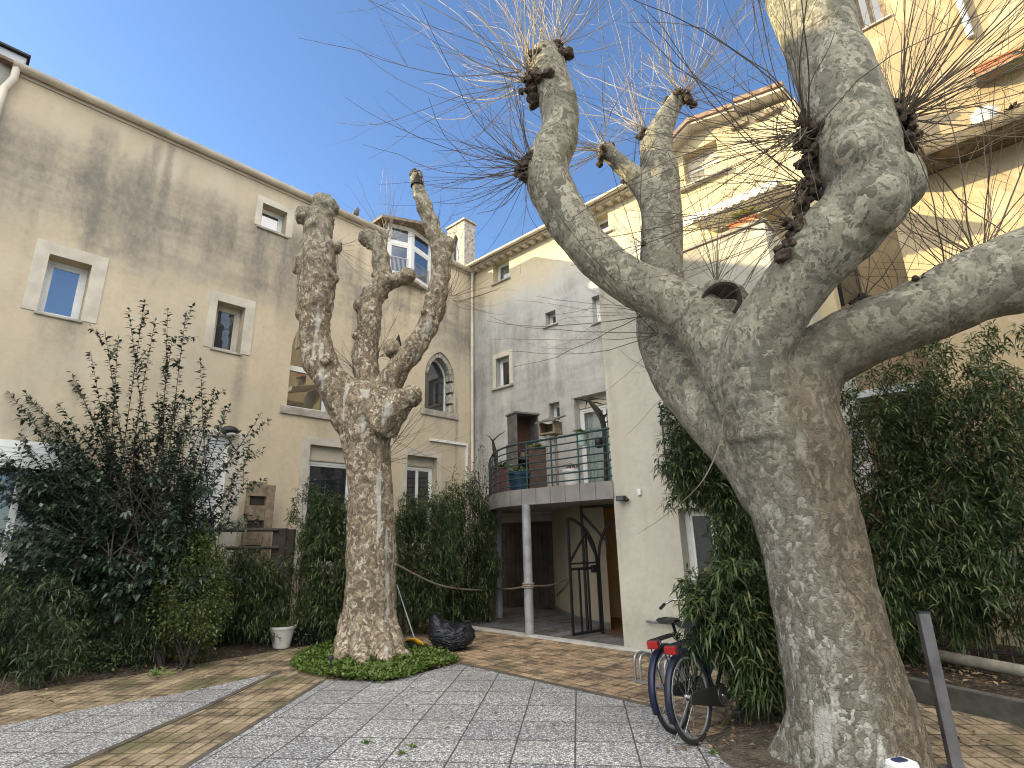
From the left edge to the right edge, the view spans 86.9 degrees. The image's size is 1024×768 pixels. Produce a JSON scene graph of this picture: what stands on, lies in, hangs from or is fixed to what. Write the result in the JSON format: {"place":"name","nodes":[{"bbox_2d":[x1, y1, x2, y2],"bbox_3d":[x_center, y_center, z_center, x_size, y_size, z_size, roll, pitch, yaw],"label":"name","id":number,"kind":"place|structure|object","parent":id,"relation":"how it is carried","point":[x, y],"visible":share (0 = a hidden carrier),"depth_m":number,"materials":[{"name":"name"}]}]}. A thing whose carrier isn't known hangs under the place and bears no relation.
{"place":"outdoors","nodes":[
{"label":"outdoors","id":0,"kind":"place"},
{"bbox_2d":[0,674,269,767],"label":"gravel paving","id":1,"kind":"structure","parent":0,"point":[59,740],"depth_m":5.26,"materials":[{"name":"gravel"}]},
{"bbox_2d":[0,624,455,767],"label":"path","id":2,"kind":"structure","parent":0,"point":[180,743],"depth_m":6.16,"materials":[{"name":"brick"}]},
{"bbox_2d":[146,665,175,677],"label":"fern clump","id":3,"kind":"object","parent":2,"relation":"on","point":[155,672],"visible":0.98,"depth_m":7.15,"materials":[{"name":"plant"}]},
{"bbox_2d":[61,671,281,767],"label":"kerb","id":4,"kind":"structure","parent":2,"relation":"on","point":[96,754],"depth_m":5.23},
{"bbox_2d":[141,523,234,669],"bbox_3d":[-4.785,3.054,7.943,1.602,2.069,1.119,-1,-16,0],"label":"boxwood shrub","id":5,"kind":"object","parent":2,"relation":"on","point":[178,626],"visible":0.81,"depth_m":7.73,"materials":[{"name":"green plant"}]},
{"bbox_2d":[179,680,325,767],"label":"kerb","id":6,"kind":"structure","parent":2,"relation":"on","point":[212,749],"depth_m":5.09,"materials":[{"name":"concrete"}]},
{"bbox_2d":[296,651,454,679],"bbox_3d":[-2.067,4.064,8.028,2.462,0.033,2.005,-14,-20,37],"label":"soil patch","id":7,"kind":"object","parent":2,"relation":"on","point":[332,675],"visible":0.05,"depth_m":6.99,"materials":[{"name":"soil"}]},
{"bbox_2d":[328,655,333,668],"bbox_3d":[-2.396,3.707,7.139,0.080,0.240,0.076,-1,-16,0],"label":"spike light","id":8,"kind":"object","parent":7,"relation":"on","point":[330,658],"visible":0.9,"depth_m":7.13,"materials":[{"name":"black plastic"}]},
{"bbox_2d":[288,639,462,681],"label":"ground cover","id":9,"kind":"object","parent":7,"relation":"on","point":[311,658],"visible":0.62,"depth_m":7.43,"materials":[{"name":"green plant"}]},
{"bbox_2d":[292,161,514,665],"bbox_3d":[-1.923,0.142,9.535,4.160,9.343,2.401,-5,-16,14],"label":"plane tree","id":10,"kind":"object","parent":7,"relation":"on","point":[369,406],"visible":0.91,"depth_m":9.26,"materials":[{"name":"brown plant"}]},
{"bbox_2d":[396,584,424,648],"bbox_3d":[-1.591,3.772,8.679,0.595,1.044,0.251,-13,-20,37],"label":"broom","id":11,"kind":"object","parent":7,"relation":"on","point":[413,641],"visible":0.82,"depth_m":8.60,"materials":[{"name":"yellow plastic"}]},
{"bbox_2d":[394,480,465,635],"bbox_3d":[-1.722,3.354,10.495,1.693,2.986,1.488,-1,-16,0],"label":"bamboo shrub","id":12,"kind":"object","parent":2,"relation":"on","point":[421,598],"visible":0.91,"depth_m":10.27,"materials":[{"name":"green plant"}]},
{"bbox_2d":[0,0,798,259],"label":"sky","id":13,"kind":"structure","parent":0,"point":[239,80],"materials":[{"name":"blue"}]},
{"bbox_2d":[188,664,731,767],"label":"slab terrace","id":14,"kind":"structure","parent":0,"point":[329,724],"depth_m":4.94,"materials":[{"name":"stone"}]},
{"bbox_2d":[361,739,371,743],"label":"weed tuft","id":15,"kind":"object","parent":14,"relation":"on","point":[365,741],"visible":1,"depth_m":4.68,"materials":[{"name":"green plant"}]},
{"bbox_2d":[397,749,409,755],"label":"weed tuft","id":16,"kind":"object","parent":14,"relation":"on","point":[401,752],"visible":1,"depth_m":4.43,"materials":[{"name":"green plant"}]},
{"bbox_2d":[405,742,416,747],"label":"weed tuft","id":17,"kind":"object","parent":14,"relation":"on","point":[412,744],"visible":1,"depth_m":4.57,"materials":[{"name":"green plant"}]},
{"bbox_2d":[453,661,681,721],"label":"kerb","id":18,"kind":"structure","parent":14,"relation":"on","point":[574,688],"depth_m":6.26,"materials":[{"name":"concrete"}]},
{"bbox_2d":[664,600,750,744],"bbox_3d":[1.882,2.596,5.024,1.813,1.042,0.590,14,-27,-43],"label":"bicycle","id":19,"kind":"object","parent":14,"relation":"on","point":[709,696],"visible":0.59,"depth_m":4.65,"materials":[{"name":"metal"}]},
{"bbox_2d":[707,749,717,755],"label":"weed tuft","id":20,"kind":"object","parent":14,"relation":"on","point":[712,751],"visible":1,"depth_m":4.29,"materials":[{"name":"green plant"}]},
{"bbox_2d":[2,605,932,746],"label":"ground","id":21,"kind":"structure","parent":0,"point":[712,738],"depth_m":6.91,"materials":[{"name":"soil"}]},
{"bbox_2d":[0,41,30,85],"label":"neighbouring house","id":22,"kind":"structure","parent":21,"relation":"on","point":[9,54],"depth_m":9.53,"materials":[{"name":"paint"}]},
{"bbox_2d":[0,59,476,659],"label":"townhouse","id":23,"kind":"structure","parent":21,"relation":"on","point":[110,213],"depth_m":10.80,"materials":[{"name":"paint"}]},
{"bbox_2d":[0,468,60,610],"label":"window","id":24,"kind":"structure","parent":23,"relation":"in","point":[17,518],"depth_m":8.44,"materials":[{"name":"white plastic"}]},
{"bbox_2d":[21,238,108,323],"bbox_3d":[-7.870,-1.730,9.525,0.370,1.338,1.013,-15,-21,41],"label":"window","id":25,"kind":"structure","parent":23,"relation":"in","point":[53,289],"depth_m":9.56,"materials":[{"name":"white plastic"}]},
{"bbox_2d":[168,427,246,618],"bbox_3d":[-5.832,2.600,10.336,0.144,3.482,1.069,-15,-21,41],"label":"door","id":26,"kind":"structure","parent":23,"relation":"in","point":[227,538],"depth_m":10.62,"materials":[{"name":"white plastic"}]},
{"bbox_2d":[203,289,255,355],"bbox_3d":[-6.013,-1.229,11.437,0.345,1.289,0.917,-15,-21,41],"label":"window","id":27,"kind":"structure","parent":23,"relation":"in","point":[222,323],"depth_m":11.49,"materials":[{"name":"beige glass"}]},
{"bbox_2d":[221,426,238,435],"bbox_3d":[-5.628,0.942,10.768,0.286,0.214,0.340,-15,-21,41],"label":"wall lamp","id":28,"kind":"object","parent":23,"relation":"attached to","point":[232,430],"visible":0.95,"depth_m":10.68,"materials":[{"name":"black plastic"}]},
{"bbox_2d":[235,481,275,605],"bbox_3d":[-4.950,3.066,10.458,0.352,2.314,0.521,-15,-21,41],"label":"pallet planter","id":29,"kind":"object","parent":23,"relation":"on","point":[259,503],"visible":0.54,"depth_m":10.58,"materials":[{"name":"brown wood"}]},
{"bbox_2d":[254,194,294,238],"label":"window","id":30,"kind":"structure","parent":23,"relation":"in","point":[266,220],"depth_m":12.71,"materials":[{"name":"white plastic"}]},
{"bbox_2d":[280,330,329,419],"bbox_3d":[-4.712,-0.402,12.597,0.320,2.432,1.300,-15,-21,41],"label":"gothic window","id":31,"kind":"structure","parent":23,"relation":"in","point":[303,398],"depth_m":12.47,"materials":[{"name":"white plastic"}]},
{"bbox_2d":[293,435,347,568],"bbox_3d":[-4.169,2.663,12.241,0.224,2.825,1.550,-15,-21,41],"label":"window","id":32,"kind":"structure","parent":23,"relation":"in","point":[321,464],"depth_m":12.31,"materials":[{"name":"white plastic"}]},
{"bbox_2d":[352,207,358,215],"bbox_3d":[-4.099,-4.500,14.201,0.137,0.328,0.204,-15,-21,41],"label":"pigeon","id":33,"kind":"object","parent":23,"relation":"on","point":[356,212],"visible":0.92,"depth_m":14.15,"materials":[{"name":"black plastic"}]},
{"bbox_2d":[402,448,440,545],"bbox_3d":[-2.437,2.979,14.128,0.284,2.469,1.240,-15,-21,41],"label":"window","id":34,"kind":"structure","parent":23,"relation":"in","point":[415,478],"depth_m":14.35,"materials":[{"name":"white plastic"}]},
{"bbox_2d":[420,353,458,419],"bbox_3d":[-2.134,0.038,15.394,0.380,1.902,1.352,-15,-21,41],"label":"gothic window","id":35,"kind":"structure","parent":23,"relation":"in","point":[436,377],"depth_m":15.55,"materials":[{"name":"glass"}]},
{"bbox_2d":[0,603,479,694],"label":"flower bed","id":36,"kind":"object","parent":21,"relation":"on","point":[223,651],"visible":0.18,"depth_m":7.80,"materials":[{"name":"soil"}]},
{"bbox_2d":[0,562,98,690],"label":"bamboo shrub","id":37,"kind":"object","parent":36,"relation":"on","point":[48,656],"visible":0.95,"depth_m":7.09,"materials":[{"name":"green plant"}]},
{"bbox_2d":[79,637,124,674],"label":"shrub","id":38,"kind":"object","parent":36,"relation":"on","point":[98,666],"visible":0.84,"depth_m":7.44,"materials":[{"name":"green plant"}]},
{"bbox_2d":[50,554,171,672],"bbox_3d":[-6.094,3.391,8.172,2.410,1.882,1.412,-1,-16,0],"label":"bamboo shrub","id":39,"kind":"object","parent":36,"relation":"on","point":[132,651],"visible":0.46,"depth_m":7.77,"materials":[{"name":"green plant"}]},
{"bbox_2d":[0,299,271,667],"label":"camellia tree","id":40,"kind":"object","parent":36,"relation":"on","point":[108,538],"visible":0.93,"depth_m":8.11,"materials":[{"name":"green plant"}]},
{"bbox_2d":[23,528,295,632],"bbox_3d":[-6.319,3.431,9.188,4.765,1.880,0.778,9,-19,-31],"label":"railing","id":41,"kind":"object","parent":36,"relation":"on","point":[281,541],"visible":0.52,"depth_m":10.20,"materials":[{"name":"brown wood"}]},
{"bbox_2d":[166,615,213,665],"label":"shrub","id":42,"kind":"object","parent":36,"relation":"on","point":[176,656],"visible":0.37,"depth_m":7.94,"materials":[{"name":"green plant"}]},
{"bbox_2d":[203,543,300,646],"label":"bamboo shrub","id":43,"kind":"object","parent":36,"relation":"on","point":[246,620],"visible":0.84,"depth_m":9.07,"materials":[{"name":"green plant"}]},
{"bbox_2d":[269,617,301,648],"bbox_3d":[-3.841,4.146,9.051,0.604,0.500,0.676,-1,-16,0],"label":"flower pot","id":44,"kind":"object","parent":36,"relation":"on","point":[283,630],"visible":0.92,"depth_m":8.92,"materials":[{"name":"ceramic"}]},
{"bbox_2d":[290,616,319,646],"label":"shrub","id":45,"kind":"object","parent":36,"relation":"on","point":[304,640],"visible":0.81,"depth_m":9.17,"materials":[{"name":"green plant"}]},
{"bbox_2d":[281,476,347,643],"bbox_3d":[-3.447,3.192,9.799,1.777,3.013,1.510,-1,-16,0],"label":"bamboo shrub","id":46,"kind":"object","parent":36,"relation":"on","point":[320,611],"visible":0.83,"depth_m":9.49,"materials":[{"name":"green plant"}]},
{"bbox_2d":[423,463,505,623],"bbox_3d":[-1.063,3.495,11.802,1.890,3.498,1.620,-1,-16,0],"label":"bamboo shrub","id":47,"kind":"object","parent":36,"relation":"on","point":[485,581],"visible":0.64,"depth_m":11.50,"materials":[{"name":"green plant"}]},
{"bbox_2d":[463,443,487,610],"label":"red leaved shrub","id":48,"kind":"object","parent":36,"relation":"on","point":[478,499],"visible":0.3,"depth_m":13.43,"materials":[{"name":"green plant"}]},
{"bbox_2d":[0,648,1022,764],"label":"fallen leaves","id":49,"kind":"object","parent":36,"relation":"on","point":[778,724],"visible":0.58,"depth_m":5.36,"materials":[{"name":"brown plant"}]},
{"bbox_2d":[457,616,490,622],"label":"kerb","id":50,"kind":"structure","parent":21,"relation":"on","point":[471,620],"depth_m":11.42,"materials":[{"name":"concrete"}]},
{"bbox_2d":[472,626,668,655],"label":"kerb","id":51,"kind":"structure","parent":21,"relation":"on","point":[603,645],"depth_m":8.96,"materials":[{"name":"concrete"}]},
{"bbox_2d":[465,163,877,649],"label":"corner house","id":52,"kind":"structure","parent":21,"relation":"on","point":[641,571],"depth_m":11.86,"materials":[{"name":"paint"}]},
{"bbox_2d":[395,563,568,598],"bbox_3d":[-0.073,3.850,10.398,1.766,1.027,4.992,-8,-17,22],"label":"rope","id":53,"kind":"object","parent":52,"relation":"attached to","point":[528,585],"visible":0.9,"depth_m":10.01,"materials":[{"name":"fabric"}]},
{"bbox_2d":[491,261,510,285],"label":"window","id":54,"kind":"structure","parent":52,"relation":"in","point":[505,268],"depth_m":16.65,"materials":[{"name":"white plastic"}]},
{"bbox_2d":[491,349,513,390],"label":"window","id":55,"kind":"structure","parent":52,"relation":"in","point":[506,365],"depth_m":15.62,"materials":[{"name":"white plastic"}]},
{"bbox_2d":[491,460,513,493],"bbox_3d":[-0.183,2.121,12.119,0.705,0.802,0.639,-1,-16,0],"label":"planter","id":56,"kind":"object","parent":52,"relation":"on","point":[502,478],"visible":0.53,"depth_m":11.84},
{"bbox_2d":[487,431,504,466],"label":"climbing stem","id":57,"kind":"object","parent":56,"relation":"in","point":[494,450],"visible":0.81,"depth_m":12.03,"materials":[{"name":"brown plant"}]},
{"bbox_2d":[475,521,554,609],"bbox_3d":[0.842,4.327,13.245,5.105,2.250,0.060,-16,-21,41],"label":"plank door","id":58,"kind":"structure","parent":52,"relation":"in","point":[541,531],"depth_m":13.58,"materials":[{"name":"wood"}]},
{"bbox_2d":[506,465,529,489],"bbox_3d":[0.178,1.933,11.092,0.666,0.589,0.504,-1,-16,0],"label":"planter","id":59,"kind":"object","parent":52,"relation":"on","point":[517,475],"visible":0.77,"depth_m":10.93,"materials":[{"name":"ceramic"}]},
{"bbox_2d":[505,411,539,488],"bbox_3d":[0.276,1.657,12.624,0.680,1.948,0.480,8,-18,-29],"label":"cabinet","id":60,"kind":"object","parent":52,"relation":"on","point":[522,427],"visible":0.45,"depth_m":12.79,"materials":[{"name":"brown wood"}]},
{"bbox_2d":[527,443,546,488],"bbox_3d":[0.518,1.740,11.331,0.493,1.075,0.450,-1,-16,0],"label":"planter","id":61,"kind":"object","parent":52,"relation":"on","point":[537,465],"visible":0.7,"depth_m":11.13,"materials":[{"name":"brown wood"}]},
{"bbox_2d":[542,313,557,328],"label":"window","id":62,"kind":"structure","parent":52,"relation":"in","point":[553,322],"depth_m":14.76,"materials":[{"name":"white plastic"}]},
{"bbox_2d":[554,404,559,420],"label":"window","id":63,"kind":"structure","parent":52,"relation":"in","point":[556,412],"depth_m":14.13,"materials":[{"name":"white plastic"}]},
{"bbox_2d":[562,463,581,484],"bbox_3d":[1.146,1.746,10.359,0.416,0.506,0.396,-1,-16,0],"label":"flower pot","id":64,"kind":"object","parent":52,"relation":"on","point":[571,476],"visible":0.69,"depth_m":10.21,"materials":[{"name":"ceramic"}]},
{"bbox_2d":[572,428,588,445],"bbox_3d":[1.290,0.975,10.180,0.338,0.370,0.389,11,-20,-37],"label":"flower pot","id":65,"kind":"object","parent":52,"relation":"hanging from","point":[582,437],"visible":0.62,"depth_m":10.12,"materials":[{"name":"ceramic"}]},
{"bbox_2d":[576,397,608,480],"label":"climbing stem","id":66,"kind":"object","parent":52,"relation":"on","point":[599,413],"visible":0.7,"depth_m":10.22,"materials":[{"name":"black plant"}]},
{"bbox_2d":[578,393,611,482],"bbox_3d":[2.288,1.426,12.911,1.448,2.423,0.191,-16,-21,41],"label":"balcony door","id":67,"kind":"structure","parent":52,"relation":"in","point":[587,414],"depth_m":13.24,"materials":[{"name":"glass"}]},
{"bbox_2d":[591,298,600,325],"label":"window","id":68,"kind":"structure","parent":52,"relation":"in","point":[597,303],"depth_m":13.72,"materials":[{"name":"white plastic"}]},
{"bbox_2d":[594,437,602,447],"bbox_3d":[1.591,1.072,9.923,0.150,0.210,0.150,-1,-16,0],"label":"lantern","id":69,"kind":"object","parent":52,"relation":"hanging from","point":[599,441],"visible":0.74,"depth_m":9.87,"materials":[{"name":"black plastic"}]},
{"bbox_2d":[598,218,612,233],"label":"window","id":70,"kind":"structure","parent":52,"relation":"in","point":[605,229],"depth_m":14.16,"materials":[{"name":"white plastic"}]},
{"bbox_2d":[616,495,628,501],"bbox_3d":[1.812,1.869,8.788,0.215,0.105,0.124,-16,-21,41],"label":"floodlight","id":71,"kind":"object","parent":52,"relation":"attached to","point":[621,498],"visible":1,"depth_m":8.75,"materials":[{"name":"black plastic"}]},
{"bbox_2d":[657,402,673,428],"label":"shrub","id":72,"kind":"object","parent":52,"relation":"on","point":[664,410],"depth_m":8.49,"materials":[{"name":"green plant"}]},
{"bbox_2d":[684,508,737,581],"bbox_3d":[2.999,2.424,7.903,0.868,1.205,0.070,-16,-21,41],"label":"window","id":73,"kind":"structure","parent":52,"relation":"in","point":[697,548],"depth_m":8.10,"materials":[{"name":"white plastic"}]},
{"bbox_2d":[724,205,760,229],"bbox_3d":[3.646,-2.579,8.542,0.688,0.409,0.601,-4,-16,8],"label":"planter","id":74,"kind":"object","parent":52,"relation":"on","point":[740,213],"visible":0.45,"depth_m":8.45,"materials":[{"name":"ceramic"}]},
{"bbox_2d":[673,81,840,318],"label":"gabled house","id":75,"kind":"structure","parent":52,"relation":"on","point":[831,304],"depth_m":11.28,"materials":[{"name":"paint"}]},
{"bbox_2d":[680,146,728,193],"bbox_3d":[4.242,-4.808,12.002,1.109,0.914,0.430,-16,-21,41],"label":"window","id":76,"kind":"structure","parent":75,"relation":"in","point":[696,165],"depth_m":12.08,"materials":[{"name":"white plastic"}]},
{"bbox_2d":[713,704,796,767],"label":"soil patch","id":77,"kind":"object","parent":21,"relation":"on","point":[736,754],"visible":0.21,"depth_m":4.41,"materials":[{"name":"soil"}]},
{"bbox_2d":[301,0,1023,767],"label":"plane tree","id":78,"kind":"object","parent":77,"relation":"on","point":[749,386],"visible":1,"depth_m":4.45,"materials":[{"name":"grey plant"}]},
{"bbox_2d":[666,556,785,724],"bbox_3d":[2.168,2.391,5.144,1.627,1.508,1.068,-1,-16,0],"label":"bamboo shrub","id":79,"kind":"object","parent":77,"relation":"on","point":[718,632],"visible":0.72,"depth_m":4.96,"materials":[{"name":"green plant"}]},
{"bbox_2d":[695,465,765,624],"bbox_3d":[2.857,2.048,6.412,1.416,2.828,1.219,-1,-16,0],"label":"bamboo shrub","id":80,"kind":"object","parent":77,"relation":"on","point":[743,542],"visible":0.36,"depth_m":6.25,"materials":[{"name":"green plant"}]},
{"bbox_2d":[648,405,739,517],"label":"bamboo shrub","id":81,"kind":"object","parent":80,"relation":"attached to","point":[691,458],"visible":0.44,"depth_m":6.69,"materials":[{"name":"green plant"}]},
{"bbox_2d":[720,622,785,725],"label":"bamboo shrub","id":82,"kind":"object","parent":77,"relation":"on","point":[758,679],"visible":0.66,"depth_m":4.78,"materials":[{"name":"green plant"}]},
{"bbox_2d":[841,268,996,643],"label":"brick outhouse","id":83,"kind":"structure","parent":21,"relation":"on","point":[851,280],"depth_m":9.39,"materials":[{"name":"ceramic"}]},
{"bbox_2d":[854,0,1023,646],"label":"tall house","id":84,"kind":"structure","parent":21,"relation":"on","point":[1008,152],"depth_m":9.12,"materials":[{"name":"paint"}]},
{"bbox_2d":[854,0,890,31],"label":"window","id":85,"kind":"structure","parent":84,"relation":"in","point":[861,5],"depth_m":11.64,"materials":[{"name":"white wood"}]},
{"bbox_2d":[970,105,998,123],"bbox_3d":[7.405,-4.130,8.448,0.340,0.330,0.335,-16,-21,41],"label":"vase","id":86,"kind":"object","parent":84,"relation":"on","point":[977,119],"visible":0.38,"depth_m":8.35,"materials":[{"name":"ceramic"}]},
{"bbox_2d":[973,45,1023,87],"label":"planter","id":87,"kind":"object","parent":84,"relation":"attached to","point":[993,67],"visible":0.56,"depth_m":9.52,"materials":[{"name":"ceramic"}]},
{"bbox_2d":[997,43,1023,79],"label":"palm leaves","id":88,"kind":"object","parent":87,"relation":"in","point":[1019,59],"visible":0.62,"depth_m":5.61,"materials":[{"name":"green plant"}]},
{"bbox_2d":[994,101,1023,114],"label":"dead plant","id":89,"kind":"object","parent":84,"relation":"on","point":[1014,105],"visible":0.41,"depth_m":8.06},
{"bbox_2d":[895,632,1023,698],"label":"flower bed","id":90,"kind":"object","parent":21,"relation":"on","point":[1014,687],"visible":0.18,"depth_m":5.77,"materials":[{"name":"soil"}]},
{"bbox_2d":[840,359,964,668],"bbox_3d":[4.569,1.557,6.756,2.392,4.155,1.450,-1,-16,0],"label":"bamboo shrub","id":91,"kind":"object","parent":90,"relation":"on","point":[892,592],"visible":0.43,"depth_m":6.60,"materials":[{"name":"green plant"}]},
{"bbox_2d":[874,331,1023,671],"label":"bamboo shrub","id":92,"kind":"object","parent":90,"relation":"on","point":[952,574],"visible":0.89,"depth_m":6.29,"materials":[{"name":"green plant"}]},
{"bbox_2d":[898,644,1023,677],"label":"drain pipe","id":93,"kind":"object","parent":90,"relation":"on","point":[1001,667],"visible":0.58,"depth_m":5.72,"materials":[{"name":"plastic"}]},
{"bbox_2d":[895,637,1023,656],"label":"cable","id":94,"kind":"object","parent":93,"relation":"on","point":[991,651],"visible":0.46,"depth_m":5.80,"materials":[{"name":"black plastic"}]},
{"bbox_2d":[945,318,1023,656],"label":"bamboo shrub","id":95,"kind":"object","parent":90,"relation":"on","point":[1006,558],"visible":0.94,"depth_m":6.08,"materials":[{"name":"green plant"}]},
{"bbox_2d":[907,676,1023,726],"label":"kerb","id":96,"kind":"structure","parent":21,"relation":"on","point":[1006,709],"depth_m":5.04,"materials":[{"name":"concrete"}]},
{"bbox_2d":[470,607,623,645],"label":"porch floor","id":97,"kind":"structure","parent":0,"point":[553,623],"depth_m":10.65,"materials":[{"name":"concrete"}]},
{"bbox_2d":[566,504,614,635],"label":"iron gate","id":98,"kind":"structure","parent":97,"relation":"on","point":[586,535],"depth_m":9.72,"materials":[{"name":"metal"}]},
{"bbox_2d":[535,415,565,486],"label":"bird house","id":99,"kind":"structure","parent":0,"point":[554,429],"depth_m":11.18,"materials":[{"name":"brown wood"}]},
{"bbox_2d":[415,628,739,735],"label":"porch path","id":100,"kind":"structure","parent":0,"point":[606,671],"depth_m":7.35,"materials":[{"name":"brick"}]},
{"bbox_2d":[428,612,475,650],"bbox_3d":[-0.955,3.934,8.617,0.760,0.546,0.604,-1,-16,0],"label":"rubbish bag","id":101,"kind":"object","parent":100,"relation":"on","point":[449,635],"visible":0.96,"depth_m":8.43,"materials":[{"name":"black"}]},
{"bbox_2d":[632,651,686,688],"bbox_3d":[1.766,3.370,6.411,0.459,0.339,0.520,11,-20,-36],"label":"bicycle rack","id":102,"kind":"object","parent":100,"relation":"on","point":[648,655],"visible":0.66,"depth_m":6.39,"materials":[{"name":"metal"}]},
{"bbox_2d":[647,598,730,734],"bbox_3d":[1.764,2.678,5.301,0.590,1.042,1.813,-22,-25,37],"label":"bicycle","id":103,"kind":"object","parent":100,"relation":"on","point":[658,652],"visible":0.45,"depth_m":4.85,"materials":[{"name":"metal"}]},
{"bbox_2d":[646,620,676,625],"bbox_3d":[2.469,3.452,7.749,1.219,0.040,0.099,-16,-21,41],"label":"handrail","id":104,"kind":"object","parent":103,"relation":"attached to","point":[650,621],"visible":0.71,"depth_m":8.02,"materials":[{"name":"metal"}]},
{"bbox_2d":[885,757,919,767],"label":"plastic tub","id":105,"kind":"object","parent":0,"point":[898,762],"visible":1,"depth_m":2.96,"materials":[{"name":"white plastic"}]},
{"bbox_2d":[917,702,1023,767],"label":"path","id":106,"kind":"structure","parent":0,"point":[1000,750],"depth_m":4.45,"materials":[{"name":"brick"}]},
{"bbox_2d":[913,611,966,767],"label":"metal post","id":107,"kind":"object","parent":106,"relation":"on","point":[953,754],"visible":0.97,"depth_m":4.03,"materials":[{"name":"grey metal"}]}
]}

